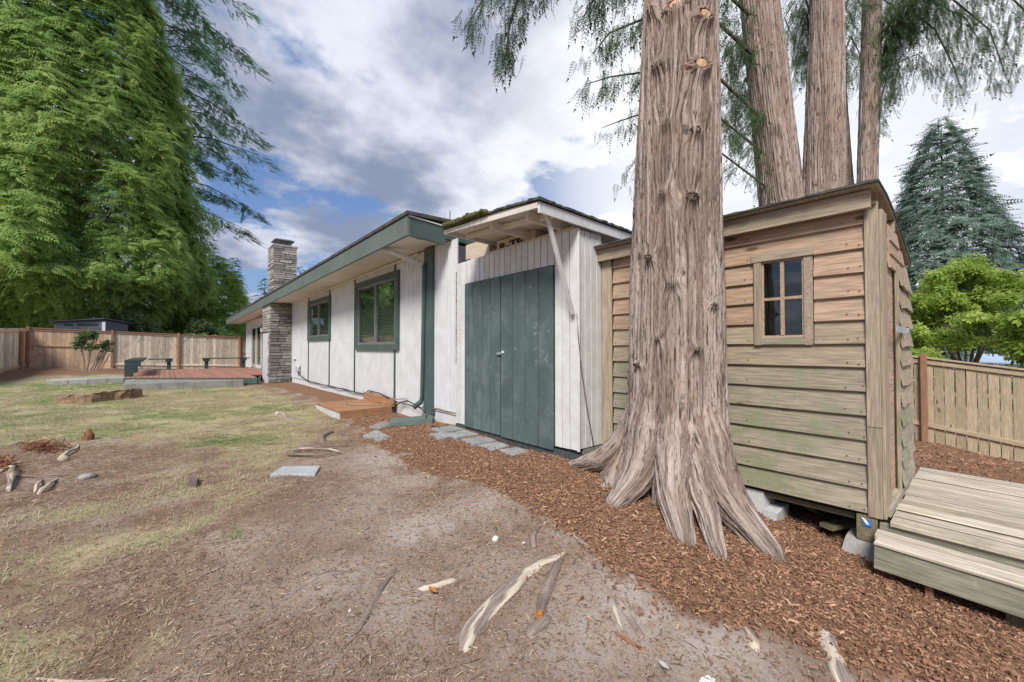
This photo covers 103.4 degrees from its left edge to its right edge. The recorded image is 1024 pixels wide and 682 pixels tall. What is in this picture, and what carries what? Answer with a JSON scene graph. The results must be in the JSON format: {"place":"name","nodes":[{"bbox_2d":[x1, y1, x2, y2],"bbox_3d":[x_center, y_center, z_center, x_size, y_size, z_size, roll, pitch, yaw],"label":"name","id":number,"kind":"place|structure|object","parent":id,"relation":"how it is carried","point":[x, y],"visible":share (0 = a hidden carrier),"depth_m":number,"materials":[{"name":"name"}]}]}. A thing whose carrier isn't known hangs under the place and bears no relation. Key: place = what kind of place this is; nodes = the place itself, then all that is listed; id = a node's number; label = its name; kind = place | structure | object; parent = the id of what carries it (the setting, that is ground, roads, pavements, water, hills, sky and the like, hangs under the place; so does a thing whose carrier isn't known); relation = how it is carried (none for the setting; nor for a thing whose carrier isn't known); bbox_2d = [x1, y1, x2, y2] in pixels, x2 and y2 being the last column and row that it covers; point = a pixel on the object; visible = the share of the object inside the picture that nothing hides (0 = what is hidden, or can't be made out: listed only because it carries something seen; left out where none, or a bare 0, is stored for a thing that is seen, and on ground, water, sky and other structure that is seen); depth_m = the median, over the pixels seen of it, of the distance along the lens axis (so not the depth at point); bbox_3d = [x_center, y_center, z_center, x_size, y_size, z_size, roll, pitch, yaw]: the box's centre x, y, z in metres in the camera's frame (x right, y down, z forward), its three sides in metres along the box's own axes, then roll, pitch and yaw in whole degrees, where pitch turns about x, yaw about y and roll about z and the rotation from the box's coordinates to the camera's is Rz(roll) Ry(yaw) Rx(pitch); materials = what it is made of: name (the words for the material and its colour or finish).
{"place":"outdoors","nodes":[
{"label":"outdoors","id":0,"kind":"place"},
{"bbox_2d":[48,318,131,362],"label":"grey shed","id":1,"kind":"structure","parent":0,"point":[103,324],"depth_m":20.99,"materials":[{"name":"paint"}]},
{"bbox_2d":[0,372,349,681],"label":"grass","id":2,"kind":"structure","parent":0,"point":[121,427],"depth_m":6.26,"materials":[{"name":"plant"}]},
{"bbox_2d":[0,358,1023,681],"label":"ground","id":3,"kind":"structure","parent":0,"point":[424,638],"depth_m":2.27,"materials":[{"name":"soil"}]},
{"bbox_2d":[0,465,15,491],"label":"pulled root","id":4,"kind":"object","parent":3,"relation":"on","point":[10,475],"visible":0.94,"depth_m":3.58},
{"bbox_2d":[0,328,26,372],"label":"board fence","id":5,"kind":"object","parent":3,"relation":"on","point":[12,347],"visible":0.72,"depth_m":16.66,"materials":[{"name":"brown wood"}]},
{"bbox_2d":[0,436,77,474],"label":"twig heap","id":6,"kind":"object","parent":3,"relation":"on","point":[38,447],"visible":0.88,"depth_m":4.78,"materials":[{"name":"wood"}]},
{"bbox_2d":[14,474,71,476],"bbox_3d":[-4.408,1.258,3.766,0.470,0.043,0.126,0,-1,-16],"label":"stick","id":7,"kind":"object","parent":3,"relation":"on","point":[40,476],"visible":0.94,"depth_m":3.73,"materials":[{"name":"wood"}]},
{"bbox_2d":[37,478,57,493],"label":"pulled root","id":8,"kind":"object","parent":3,"relation":"on","point":[40,490],"visible":1,"depth_m":3.38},
{"bbox_2d":[2,3,96,360],"bbox_3d":[-37.361,-14.239,27.009,16.394,33.341,9.672,1,-1,-41],"label":"cedar tree","id":9,"kind":"object","parent":3,"relation":"on","point":[47,194],"visible":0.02,"depth_m":29.07,"materials":[{"name":"green plant"}]},
{"bbox_2d":[47,378,71,384],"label":"concrete block","id":10,"kind":"structure","parent":3,"relation":"on","point":[62,381],"depth_m":13.58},
{"bbox_2d":[58,455,69,461],"bbox_3d":[-4.714,1.244,4.253,0.094,0.092,0.081,0,-1,-25],"label":"lawn stone","id":11,"kind":"object","parent":3,"relation":"on","point":[63,458],"visible":0.81,"depth_m":4.23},
{"bbox_2d":[34,677,118,681],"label":"stick","id":12,"kind":"object","parent":3,"relation":"on","point":[65,680],"visible":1,"depth_m":1.56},
{"bbox_2d":[68,377,91,384],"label":"concrete block","id":13,"kind":"structure","parent":3,"relation":"on","point":[74,381],"depth_m":13.88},
{"bbox_2d":[80,429,94,440],"bbox_3d":[-5.668,1.288,5.384,0.163,0.222,0.166,1,-1,-41],"label":"stump","id":14,"kind":"object","parent":3,"relation":"on","point":[89,434],"visible":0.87,"depth_m":5.37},
{"bbox_2d":[78,473,96,479],"bbox_3d":[-3.992,1.272,3.797,0.130,0.050,0.161,0,-1,-16],"label":"lawn stone","id":15,"kind":"object","parent":3,"relation":"on","point":[86,476],"visible":1,"depth_m":3.77,"materials":[{"name":"stone"}]},
{"bbox_2d":[67,327,115,370],"bbox_3d":[-18.590,0.413,17.917,1.512,2.055,0.651,1,-1,-41],"label":"pruned shrub","id":16,"kind":"object","parent":3,"relation":"on","point":[83,338],"visible":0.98,"depth_m":17.92,"materials":[{"name":"green plant"}]},
{"bbox_2d":[53,388,142,403],"bbox_3d":[-9.566,1.304,9.278,1.433,0.383,1.447,0,-1,-16],"label":"tree stump","id":17,"kind":"object","parent":3,"relation":"on","point":[103,396],"visible":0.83,"depth_m":8.91,"materials":[{"name":"brown wood"}]},
{"bbox_2d":[88,377,108,383],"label":"concrete block","id":18,"kind":"structure","parent":3,"relation":"on","point":[98,380],"depth_m":14.21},
{"bbox_2d":[0,0,225,328],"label":"cedar tree","id":19,"kind":"object","parent":3,"relation":"on","point":[41,291],"visible":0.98,"depth_m":22.08,"materials":[{"name":"green plant"}]},
{"bbox_2d":[107,376,123,382],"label":"concrete block","id":20,"kind":"structure","parent":3,"relation":"on","point":[115,379],"depth_m":14.48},
{"bbox_2d":[93,306,164,356],"bbox_3d":[-22.502,-0.268,23.869,2.910,3.648,2.516,0,-1,-18],"label":"shrub","id":21,"kind":"object","parent":3,"relation":"on","point":[139,321],"visible":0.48,"depth_m":23.66,"materials":[{"name":"green plant"}]},
{"bbox_2d":[25,326,245,368],"bbox_3d":[-17.568,0.678,21.225,10.319,2.536,0.160,1,-1,-41],"label":"board fence","id":22,"kind":"object","parent":3,"relation":"on","point":[47,341],"visible":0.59,"depth_m":20.29,"materials":[{"name":"brown wood"}]},
{"bbox_2d":[6,0,279,306],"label":"fir tree","id":23,"kind":"object","parent":3,"relation":"on","point":[189,6],"visible":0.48,"depth_m":34.05,"materials":[{"name":"green plant"}]},
{"bbox_2d":[147,306,212,333],"bbox_3d":[-24.577,-0.750,29.747,4.607,4.341,2.284,1,-1,-41],"label":"shrub","id":24,"kind":"object","parent":3,"relation":"on","point":[179,322],"visible":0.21,"depth_m":29.48,"materials":[{"name":"green plant"}]},
{"bbox_2d":[123,379,243,390],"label":"concrete slab","id":25,"kind":"structure","parent":3,"relation":"on","point":[157,384],"depth_m":12.21,"materials":[{"name":"concrete"}]},
{"bbox_2d":[123,367,261,383],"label":"red deck","id":26,"kind":"structure","parent":3,"relation":"on","point":[249,375],"depth_m":14.53,"materials":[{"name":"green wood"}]},
{"bbox_2d":[124,358,146,377],"bbox_3d":[-14.101,1.065,15.195,0.420,0.800,4.550,1,-1,-41],"label":"deck bench","id":27,"kind":"object","parent":26,"relation":"on","point":[131,365],"visible":0.93,"depth_m":13.46,"materials":[{"name":"green paint"}]},
{"bbox_2d":[148,358,172,369],"bbox_3d":[-15.329,1.010,17.633,0.800,0.495,0.350,1,-1,-41],"label":"deck bench","id":28,"kind":"object","parent":26,"relation":"on","point":[168,360],"visible":1,"depth_m":17.71,"materials":[{"name":"green paint"}]},
{"bbox_2d":[201,357,249,368],"bbox_3d":[-13.543,1.037,19.160,1.860,0.495,0.350,1,-1,-41],"label":"deck bench","id":29,"kind":"object","parent":26,"relation":"on","point":[242,360],"visible":1,"depth_m":19.09,"materials":[{"name":"green paint"}]},
{"bbox_2d":[188,476,198,487],"bbox_3d":[-2.824,1.275,3.584,0.072,0.105,0.220,1,-1,-32],"label":"brick","id":30,"kind":"object","parent":3,"relation":"on","point":[193,481],"visible":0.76,"depth_m":3.54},
{"bbox_2d":[170,566,223,590],"bbox_3d":[-1.722,1.302,2.221,0.018,0.025,0.259,-1,-1,31],"label":"stick","id":31,"kind":"object","parent":3,"relation":"on","point":[182,584],"visible":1,"depth_m":2.20,"materials":[{"name":"wood"}]},
{"bbox_2d":[182,317,227,360],"bbox_3d":[-19.531,0.124,26.009,3.078,3.276,2.455,1,-1,-41],"label":"shrub","id":32,"kind":"object","parent":3,"relation":"on","point":[203,327],"visible":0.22,"depth_m":25.54,"materials":[{"name":"green plant"}]},
{"bbox_2d":[176,254,255,355],"bbox_3d":[-23.420,-2.316,32.134,9.222,9.444,7.123,1,-1,-41],"label":"conifer tree","id":33,"kind":"object","parent":3,"relation":"on","point":[234,298],"visible":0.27,"depth_m":32.04,"materials":[{"name":"green plant"}]},
{"bbox_2d":[209,330,238,355],"bbox_3d":[-17.728,0.514,25.410,2.724,2.418,2.336,1,-1,-41],"label":"shrub","id":34,"kind":"object","parent":3,"relation":"on","point":[228,333],"visible":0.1,"depth_m":25.15,"materials":[{"name":"green plant"}]},
{"bbox_2d":[199,623,258,647],"bbox_3d":[-1.273,1.321,1.826,0.226,0.016,0.018,1,-1,-42],"label":"stick","id":35,"kind":"object","parent":3,"relation":"on","point":[209,641],"visible":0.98,"depth_m":1.81,"materials":[{"name":"wood"}]},
{"bbox_2d":[209,523,250,545],"bbox_3d":[-1.853,1.251,2.630,0.230,0.069,0.295,1,-1,-41],"label":"weed","id":36,"kind":"object","parent":3,"relation":"on","point":[232,535],"visible":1,"depth_m":2.63,"materials":[{"name":"green plant"}]},
{"bbox_2d":[219,258,250,327],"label":"conifer tree","id":37,"kind":"object","parent":3,"relation":"on","point":[235,261],"visible":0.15,"depth_m":42.40,"materials":[{"name":"green plant"}]},
{"bbox_2d":[251,278,267,300],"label":"conifer tree","id":38,"kind":"object","parent":3,"relation":"on","point":[263,289],"visible":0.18,"depth_m":46.09,"materials":[{"name":"green plant"}]},
{"bbox_2d":[275,414,304,420],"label":"surface root","id":39,"kind":"object","parent":3,"relation":"on","point":[285,417],"visible":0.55,"depth_m":7.04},
{"bbox_2d":[270,466,319,476],"bbox_3d":[-2.060,1.287,3.894,0.449,0.085,0.291,0,-1,-2],"label":"paver","id":40,"kind":"object","parent":3,"relation":"on","point":[312,471],"visible":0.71,"depth_m":3.85,"materials":[{"name":"concrete"}]},
{"bbox_2d":[284,451,342,455],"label":"surface root","id":41,"kind":"object","parent":3,"relation":"on","point":[302,454],"visible":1,"depth_m":4.45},
{"bbox_2d":[286,448,340,452],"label":"surface root","id":42,"kind":"object","parent":3,"relation":"on","point":[295,449],"visible":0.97,"depth_m":4.69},
{"bbox_2d":[283,570,348,601],"bbox_3d":[-1.055,1.312,2.198,0.387,0.040,0.108,1,-1,-43],"label":"exposed root","id":43,"kind":"object","parent":3,"relation":"on","point":[319,576],"visible":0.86,"depth_m":2.23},
{"bbox_2d":[318,430,333,441],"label":"surface root","id":44,"kind":"object","parent":3,"relation":"on","point":[322,436],"visible":0.78,"depth_m":5.58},
{"bbox_2d":[299,444,354,447],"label":"surface root","id":45,"kind":"object","parent":3,"relation":"on","point":[321,446],"visible":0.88,"depth_m":4.83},
{"bbox_2d":[226,210,474,424],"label":"house","id":46,"kind":"structure","parent":3,"relation":"on","point":[374,310],"depth_m":8.20,"materials":[{"name":"white paint"},{"name":"green paint"},{"name":"stone"}]},
{"bbox_2d":[250,320,262,368],"bbox_3d":[-12.365,0.231,19.557,0.070,2.620,3.000,1,-1,-41],"label":"glass door","id":47,"kind":"structure","parent":46,"relation":"in","point":[256,336],"depth_m":19.49,"materials":[{"name":"white paint"}]},
{"bbox_2d":[307,295,330,340],"bbox_3d":[-5.496,-0.609,11.497,0.065,1.180,2.200,1,-1,-41],"label":"window","id":48,"kind":"structure","parent":46,"relation":"in","point":[318,310],"depth_m":11.46,"materials":[{"name":"green paint"}]},
{"bbox_2d":[297,371,388,397],"bbox_3d":[-4.589,1.044,10.339,0.112,0.306,7.108,1,-1,-40],"label":"cable","id":49,"kind":"object","parent":46,"relation":"attached to","point":[344,388],"visible":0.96,"depth_m":9.64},
{"bbox_2d":[355,270,399,349],"bbox_3d":[-2.825,-0.564,8.372,0.065,1.500,2.240,1,-1,-41],"label":"window","id":50,"kind":"structure","parent":46,"relation":"in","point":[374,297],"depth_m":8.29,"materials":[{"name":"green paint"}]},
{"bbox_2d":[316,392,393,418],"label":"entry platform","id":51,"kind":"structure","parent":3,"relation":"on","point":[339,409],"depth_m":7.51,"materials":[{"name":"brown wood"}]},
{"bbox_2d":[346,398,406,405],"bbox_3d":[-2.626,1.121,7.577,1.686,0.198,0.213,-1,-1,30],"label":"cable","id":52,"kind":"object","parent":51,"relation":"on","point":[377,404],"visible":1,"depth_m":7.59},
{"bbox_2d":[353,566,397,637],"bbox_3d":[-0.695,1.318,2.072,0.051,0.055,0.568,0,-1,5],"label":"exposed root","id":53,"kind":"object","parent":3,"relation":"on","point":[374,600],"visible":0.91,"depth_m":2.03,"materials":[{"name":"wood"}]},
{"bbox_2d":[363,430,390,441],"bbox_3d":[-1.841,1.333,5.503,0.276,0.100,0.752,1,-1,-41],"label":"stepping stone","id":54,"kind":"object","parent":3,"relation":"on","point":[370,435],"visible":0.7,"depth_m":5.49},
{"bbox_2d":[369,421,388,429],"bbox_3d":[-1.966,1.324,6.158,0.275,0.100,0.611,0,-1,14],"label":"stepping stone","id":55,"kind":"object","parent":3,"relation":"on","point":[379,426],"visible":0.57,"depth_m":6.09,"materials":[{"name":"stone"}]},
{"bbox_2d":[382,509,414,517],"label":"exposed root","id":56,"kind":"object","parent":3,"relation":"on","point":[390,511],"visible":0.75,"depth_m":2.99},
{"bbox_2d":[418,578,456,590],"bbox_3d":[-0.390,1.314,2.174,0.231,0.052,0.055,0,-1,-23],"label":"exposed root","id":57,"kind":"object","parent":3,"relation":"on","point":[439,584],"visible":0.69,"depth_m":2.16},
{"bbox_2d":[429,432,451,440],"bbox_3d":[-0.934,1.300,5.393,0.283,0.100,0.339,1,-1,-41],"label":"flagstone","id":58,"kind":"object","parent":3,"relation":"on","point":[440,436],"visible":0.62,"depth_m":5.35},
{"bbox_2d":[431,599,450,660],"bbox_3d":[-0.339,1.326,1.864,0.058,0.032,0.396,0,-1,-18],"label":"stick","id":59,"kind":"object","parent":3,"relation":"on","point":[434,633],"visible":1,"depth_m":1.85,"materials":[{"name":"wood"}]},
{"bbox_2d":[431,425,463,432],"bbox_3d":[-0.916,1.294,5.744,0.379,0.100,0.363,1,-1,-41],"label":"flagstone","id":60,"kind":"object","parent":3,"relation":"on","point":[448,429],"visible":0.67,"depth_m":5.69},
{"bbox_2d":[447,430,477,440],"bbox_3d":[-0.689,1.297,5.457,0.358,0.100,0.337,1,-1,-41],"label":"flagstone","id":61,"kind":"object","parent":3,"relation":"on","point":[456,436],"visible":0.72,"depth_m":5.39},
{"bbox_2d":[461,436,495,445],"bbox_3d":[-0.447,1.315,5.189,0.364,0.100,0.360,1,-1,-41],"label":"flagstone","id":62,"kind":"object","parent":3,"relation":"on","point":[477,441],"visible":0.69,"depth_m":5.14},
{"bbox_2d":[478,441,508,450],"bbox_3d":[-0.213,1.322,4.926,0.310,0.100,0.313,1,-1,-41],"label":"flagstone","id":63,"kind":"object","parent":3,"relation":"on","point":[499,444],"visible":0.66,"depth_m":4.92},
{"bbox_2d":[458,552,563,652],"bbox_3d":[0.008,1.322,2.099,0.149,0.135,0.921,-1,-1,36],"label":"exposed root","id":64,"kind":"object","parent":3,"relation":"on","point":[489,607],"visible":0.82,"depth_m":1.99,"materials":[{"name":"wood"}]},
{"bbox_2d":[499,447,527,456],"bbox_3d":[0.017,1.318,4.676,0.310,0.100,0.304,1,-1,-41],"label":"flagstone","id":65,"kind":"object","parent":3,"relation":"on","point":[509,451],"visible":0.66,"depth_m":4.68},
{"bbox_2d":[442,196,631,459],"bbox_3d":[0.185,0.058,5.293,2.014,3.068,2.420,1,-1,-41],"label":"storage closet","id":66,"kind":"object","parent":3,"relation":"on","point":[519,380],"visible":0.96,"depth_m":4.66,"materials":[{"name":"white paint"}]},
{"bbox_2d":[466,242,496,261],"bbox_3d":[-0.354,-1.166,5.969,0.406,0.540,0.580,1,-1,-41],"label":"carton","id":67,"kind":"object","parent":66,"relation":"on","point":[474,250],"visible":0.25,"depth_m":5.84,"materials":[{"name":"beige cardboard"}]},
{"bbox_2d":[465,277,500,434],"bbox_3d":[-0.410,0.191,5.484,0.022,2.029,0.799,1,-1,-41],"label":"door","id":68,"kind":"structure","parent":66,"relation":"in","point":[482,298],"depth_m":5.44,"materials":[{"name":"green paint"}]},
{"bbox_2d":[497,229,548,248],"bbox_3d":[0.181,-1.124,5.267,0.384,0.432,0.740,1,-1,-41],"label":"cardboard box","id":69,"kind":"object","parent":66,"relation":"on","point":[512,240],"visible":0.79,"depth_m":5.12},
{"bbox_2d":[497,266,554,449],"bbox_3d":[0.139,0.187,4.837,0.062,2.039,0.966,1,-1,-41],"label":"door","id":70,"kind":"structure","parent":66,"relation":"in","point":[527,353],"depth_m":4.76,"materials":[{"name":"green paint"}]},
{"bbox_2d":[576,313,593,446],"bbox_3d":[0.776,0.425,4.266,0.275,1.422,0.013,1,-1,-38],"label":"wire","id":71,"kind":"object","parent":66,"relation":"hanging from","point":[583,380],"visible":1,"depth_m":4.24,"materials":[{"name":"grey metal"}]},
{"bbox_2d":[524,633,549,681],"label":"stick","id":72,"kind":"object","parent":3,"relation":"on","point":[538,657],"visible":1,"depth_m":1.69,"materials":[{"name":"wood"}]},
{"bbox_2d":[529,518,545,550],"bbox_3d":[0.179,1.264,2.671,0.078,0.079,0.458,0,-1,18],"label":"exposed root","id":73,"kind":"object","parent":3,"relation":"on","point":[532,541],"visible":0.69,"depth_m":2.59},
{"bbox_2d":[525,614,551,636],"bbox_3d":[0.128,1.322,1.874,0.161,0.064,0.057,1,-1,-41],"label":"exposed root","id":74,"kind":"object","parent":3,"relation":"on","point":[535,627],"visible":0.86,"depth_m":1.85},
{"bbox_2d":[535,557,563,619],"bbox_3d":[0.195,1.304,2.135,0.075,0.094,0.564,0,-1,21],"label":"exposed root","id":75,"kind":"object","parent":3,"relation":"on","point":[545,593],"visible":0.71,"depth_m":2.11,"materials":[{"name":"wood"}]},
{"bbox_2d":[571,533,595,551],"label":"exposed root","id":76,"kind":"object","parent":3,"relation":"on","point":[578,539],"visible":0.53,"depth_m":2.49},
{"bbox_2d":[611,604,621,630],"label":"exposed root","id":77,"kind":"object","parent":3,"relation":"on","point":[614,609],"visible":1,"depth_m":1.91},
{"bbox_2d":[451,0,784,561],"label":"cedar tree","id":78,"kind":"object","parent":3,"relation":"on","point":[667,445],"visible":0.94,"depth_m":3.00,"materials":[{"name":"brown plant"}]},
{"bbox_2d":[616,566,639,581],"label":"exposed root","id":79,"kind":"object","parent":3,"relation":"on","point":[632,576],"visible":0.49,"depth_m":2.18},
{"bbox_2d":[614,596,644,641],"bbox_3d":[0.551,1.307,1.916,0.045,0.052,0.318,0,-1,-11],"label":"exposed root","id":80,"kind":"object","parent":3,"relation":"on","point":[627,615],"visible":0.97,"depth_m":1.90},
{"bbox_2d":[614,632,647,653],"bbox_3d":[0.517,1.318,1.769,0.017,0.023,0.163,1,-1,-43],"label":"stick","id":81,"kind":"object","parent":3,"relation":"on","point":[628,640],"visible":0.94,"depth_m":1.77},
{"bbox_2d":[306,399,1023,681],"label":"bark mulch","id":82,"kind":"object","parent":3,"relation":"on","point":[925,659],"visible":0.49,"depth_m":2.26,"materials":[{"name":"wood"}]},
{"bbox_2d":[389,415,432,426],"bbox_3d":[-1.567,1.235,6.313,0.652,0.090,0.460,0,-1,-14],"label":"splash block","id":83,"kind":"object","parent":82,"relation":"on","point":[412,420],"depth_m":6.22,"materials":[{"name":"green plastic"}]},
{"bbox_2d":[566,0,804,206],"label":"cedar tree","id":84,"kind":"object","parent":3,"relation":"on","point":[761,44],"visible":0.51,"depth_m":5.67,"materials":[{"name":"green plant"}]},
{"bbox_2d":[699,675,714,681],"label":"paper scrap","id":85,"kind":"object","parent":3,"relation":"on","point":[703,679],"visible":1,"depth_m":1.58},
{"bbox_2d":[743,626,759,651],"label":"exposed root","id":86,"kind":"object","parent":3,"relation":"on","point":[754,644],"visible":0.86,"depth_m":1.76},
{"bbox_2d":[745,487,787,520],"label":"concrete pier","id":87,"kind":"structure","parent":3,"relation":"on","point":[770,508],"depth_m":3.31,"materials":[{"name":"concrete"}]},
{"bbox_2d":[800,505,821,514],"bbox_3d":[2.458,1.382,3.526,0.477,0.306,0.160,0,-1,0],"label":"scrap board","id":88,"kind":"object","parent":3,"relation":"on","point":[812,510],"visible":0.08,"depth_m":3.44,"materials":[{"name":"brown wood"}]},
{"bbox_2d":[817,630,853,681],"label":"exposed root","id":89,"kind":"object","parent":3,"relation":"on","point":[837,666],"visible":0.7,"depth_m":1.69,"materials":[{"name":"wood"}]},
{"bbox_2d":[819,517,856,530],"bbox_3d":[2.554,1.410,3.121,0.358,0.030,0.100,0,-1,-18],"label":"wood offcut","id":90,"kind":"object","parent":3,"relation":"on","point":[841,524],"visible":0.73,"depth_m":3.09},
{"bbox_2d":[846,84,853,184],"bbox_3d":[6.582,-2.987,7.886,1.159,10.351,0.995,1,-1,-41],"label":"cedar tree","id":91,"kind":"object","parent":3,"relation":"on","point":[850,178],"visible":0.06,"depth_m":7.64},
{"bbox_2d":[781,0,925,195],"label":"cedar tree","id":92,"kind":"object","parent":3,"relation":"on","point":[825,53],"visible":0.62,"depth_m":6.19,"materials":[{"name":"brown plant"}]},
{"bbox_2d":[842,527,873,562],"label":"concrete pier","id":93,"kind":"structure","parent":3,"relation":"on","point":[853,543],"depth_m":2.83,"materials":[{"name":"concrete"}]},
{"bbox_2d":[594,178,915,542],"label":"cedar shed","id":94,"kind":"structure","parent":93,"relation":"on","point":[819,345],"depth_m":3.10,"materials":[{"name":"brown wood"}]},
{"bbox_2d":[751,245,813,344],"bbox_3d":[2.156,-0.341,3.212,0.100,0.745,0.424,1,-1,-41],"label":"window","id":95,"kind":"structure","parent":94,"relation":"in","point":[783,294],"depth_m":3.21,"materials":[{"name":"brown wood"}]},
{"bbox_2d":[893,264,915,489],"bbox_3d":[3.309,0.281,3.404,0.829,1.758,0.058,1,-1,-42],"label":"door","id":96,"kind":"structure","parent":94,"relation":"in","point":[903,359],"depth_m":3.17,"materials":[{"name":"brown wood"}]},
{"bbox_2d":[925,586,933,598],"bbox_3d":[2.488,1.542,2.411,0.020,0.200,0.035,1,-1,-41],"label":"wooden stake","id":97,"kind":"object","parent":3,"relation":"on","point":[928,591],"visible":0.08,"depth_m":2.40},
{"bbox_2d":[910,346,949,399],"bbox_3d":[13.000,1.042,13.021,1.501,1.808,2.310,0,-1,22],"label":"shrub","id":98,"kind":"object","parent":3,"relation":"on","point":[930,352],"visible":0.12,"depth_m":12.56,"materials":[{"name":"green plant"}]},
{"bbox_2d":[854,0,1023,182],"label":"cedar tree","id":99,"kind":"object","parent":3,"relation":"on","point":[872,77],"visible":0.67,"depth_m":6.79,"materials":[{"name":"green plant"}]},
{"bbox_2d":[874,529,1023,629],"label":"deck step","id":100,"kind":"object","parent":3,"relation":"on","point":[989,583],"visible":0.93,"depth_m":2.32,"materials":[{"name":"beige wood"}]},
{"bbox_2d":[880,467,1023,569],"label":"wooden deck","id":101,"kind":"structure","parent":3,"relation":"on","point":[979,516],"depth_m":2.80,"materials":[{"name":"weathered wood"},{"name":"wood"},{"name":"green grey wood"}]},
{"bbox_2d":[891,112,1023,389],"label":"spruce tree","id":102,"kind":"object","parent":3,"relation":"on","point":[991,220],"visible":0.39,"depth_m":23.59,"materials":[{"name":"green plant"}]},
{"bbox_2d":[901,439,1023,499],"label":"bark mulch","id":103,"kind":"object","parent":3,"relation":"on","point":[986,462],"visible":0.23,"depth_m":6.25,"materials":[{"name":"wood"}]},
{"bbox_2d":[909,252,1023,401],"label":"leafy tree","id":104,"kind":"object","parent":3,"relation":"on","point":[944,297],"visible":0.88,"depth_m":13.19,"materials":[{"name":"green plant"}]},
{"bbox_2d":[911,353,1023,461],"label":"board fence","id":105,"kind":"object","parent":3,"relation":"on","point":[926,405],"visible":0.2,"depth_m":8.02,"materials":[{"name":"brown wood"}]},
{"bbox_2d":[974,353,1023,363],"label":"blue canopy","id":106,"kind":"object","parent":3,"relation":"on","point":[990,358],"visible":0.39,"depth_m":16.56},
{"bbox_2d":[986,309,1023,367],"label":"leafy tree","id":107,"kind":"object","parent":3,"relation":"on","point":[1012,329],"visible":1,"depth_m":11.18,"materials":[{"name":"green plant"}]},
{"bbox_2d":[23,0,1023,324],"label":"sky","id":108,"kind":"structure","parent":0,"point":[372,113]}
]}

